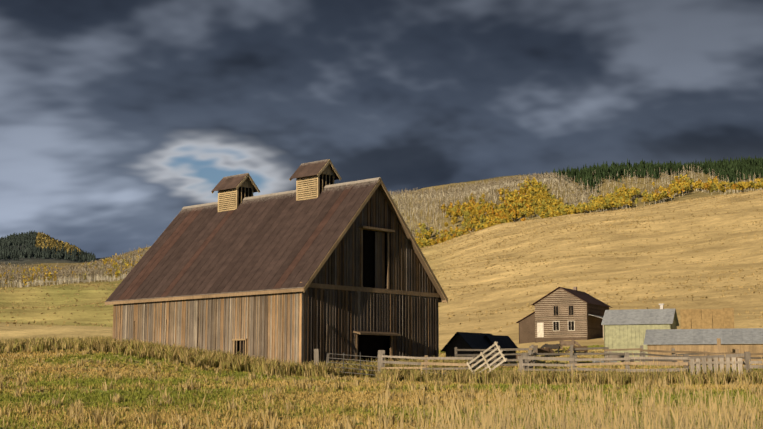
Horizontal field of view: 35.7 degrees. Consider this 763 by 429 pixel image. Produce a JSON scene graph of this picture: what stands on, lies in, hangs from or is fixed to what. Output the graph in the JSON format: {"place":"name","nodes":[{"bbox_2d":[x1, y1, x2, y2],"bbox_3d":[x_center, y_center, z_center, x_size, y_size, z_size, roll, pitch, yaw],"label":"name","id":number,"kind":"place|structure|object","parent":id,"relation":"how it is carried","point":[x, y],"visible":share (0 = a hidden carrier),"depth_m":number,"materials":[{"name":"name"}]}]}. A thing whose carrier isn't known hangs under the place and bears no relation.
{"place":"outdoors","nodes":[
{"label":"outdoors","id":0,"kind":"place"},
{"bbox_2d":[0,167,762,428],"bbox_3d":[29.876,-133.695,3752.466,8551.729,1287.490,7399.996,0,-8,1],"label":"terrain","id":1,"kind":"structure","parent":0,"point":[607,266],"depth_m":737.18,"materials":[{"name":"yellow plant"}]},
{"bbox_2d":[105,159,447,366],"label":"barn walls","id":2,"kind":"structure","parent":1,"relation":"on","point":[401,310],"depth_m":72.97,"materials":[{"name":"brown wood"}]},
{"bbox_2d":[134,174,389,364],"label":"barn openings","id":3,"kind":"object","parent":2,"relation":"in","point":[370,345],"visible":0.17,"depth_m":73.15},
{"bbox_2d":[105,177,439,301],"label":"barn roof","id":4,"kind":"structure","parent":2,"relation":"on","point":[279,240],"depth_m":75.76,"materials":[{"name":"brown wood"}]},
{"bbox_2d":[211,159,341,192],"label":"cupola roofs","id":5,"kind":"structure","parent":2,"relation":"on","point":[302,170],"depth_m":77.54,"materials":[{"name":"brown wood"}]},
{"bbox_2d":[327,352,377,374],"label":"steel gate","id":6,"kind":"structure","parent":1,"relation":"on","point":[343,363],"depth_m":65.11,"materials":[{"name":"metal"}]},
{"bbox_2d":[0,335,762,428],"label":"field grass","id":7,"kind":"structure","parent":1,"relation":"on","point":[275,374],"depth_m":43.49,"materials":[{"name":"yellow plant"}]},
{"bbox_2d":[0,174,762,284],"bbox_3d":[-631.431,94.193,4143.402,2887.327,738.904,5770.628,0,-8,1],"label":"autumn trees","id":8,"kind":"object","parent":1,"relation":"on","point":[541,203],"visible":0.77,"depth_m":1772.55,"materials":[{"name":"yellow plant"}]},
{"bbox_2d":[0,165,762,287],"bbox_3d":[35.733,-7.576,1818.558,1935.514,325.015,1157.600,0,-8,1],"label":"bare trees","id":9,"kind":"object","parent":1,"relation":"on","point":[428,192],"visible":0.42,"depth_m":1935.25,"materials":[{"name":"grey plant"}]},
{"bbox_2d":[0,155,762,261],"bbox_3d":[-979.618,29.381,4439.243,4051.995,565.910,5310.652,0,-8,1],"label":"conifer trees","id":10,"kind":"object","parent":1,"relation":"on","point":[746,166],"visible":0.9,"depth_m":2152.78,"materials":[{"name":"green plant"}]},
{"bbox_2d":[3,352,762,428],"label":"tall grass","id":11,"kind":"structure","parent":1,"relation":"on","point":[684,420],"depth_m":14.95,"materials":[{"name":"beige plant"}]},
{"bbox_2d":[516,345,538,358],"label":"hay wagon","id":12,"kind":"object","parent":1,"relation":"on","point":[536,347],"visible":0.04,"depth_m":127.19,"materials":[{"name":"brown wood"}]},
{"bbox_2d":[314,324,762,379],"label":"fences","id":13,"kind":"object","parent":1,"relation":"on","point":[526,361],"visible":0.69,"depth_m":59.74,"materials":[{"name":"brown wood"}]},
{"bbox_2d":[519,287,608,343],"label":"log house","id":14,"kind":"structure","parent":1,"relation":"on","point":[587,326],"depth_m":166.71,"materials":[{"name":"brown wood"}]},
{"bbox_2d":[553,306,573,330],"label":"windows","id":15,"kind":"structure","parent":14,"relation":"attached to","point":[556,325],"depth_m":165.88,"materials":[{"name":"black glass"}]},
{"bbox_2d":[516,287,611,322],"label":"house roof","id":16,"kind":"structure","parent":14,"relation":"on","point":[585,297],"depth_m":169.75,"materials":[{"name":"brown wood"}]},
{"bbox_2d":[446,325,762,365],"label":"shed walls","id":17,"kind":"structure","parent":1,"relation":"on","point":[458,341],"depth_m":98.93,"materials":[{"name":"wood"}]},
{"bbox_2d":[441,332,519,351],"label":"shed roof","id":18,"kind":"structure","parent":17,"relation":"on","point":[476,341],"depth_m":100.39,"materials":[{"name":"black"}]},
{"bbox_2d":[589,304,762,344],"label":"shed roofs","id":19,"kind":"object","parent":17,"relation":"on","point":[661,315],"visible":0.75,"depth_m":101.15,"materials":[{"name":"grey metal"}]},
{"bbox_2d":[537,305,676,361],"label":"farm shed","id":20,"kind":"object","parent":1,"relation":"on","point":[630,336],"visible":0.35,"depth_m":120.96,"materials":[{"name":"paint"}]},
{"bbox_2d":[680,308,733,328],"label":"hay stack","id":21,"kind":"object","parent":1,"relation":"on","point":[723,318],"visible":0.42,"depth_m":143.56,"materials":[{"name":"yellow plant"}]},
{"bbox_2d":[0,0,762,257],"label":"sky","id":22,"kind":"structure","parent":0,"point":[118,117],"materials":[{"name":"grey"}]},
{"bbox_2d":[516,340,633,361],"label":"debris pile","id":23,"kind":"object","parent":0,"point":[546,348],"visible":0.46,"depth_m":129.72,"materials":[{"name":"brown wood"}]}
]}

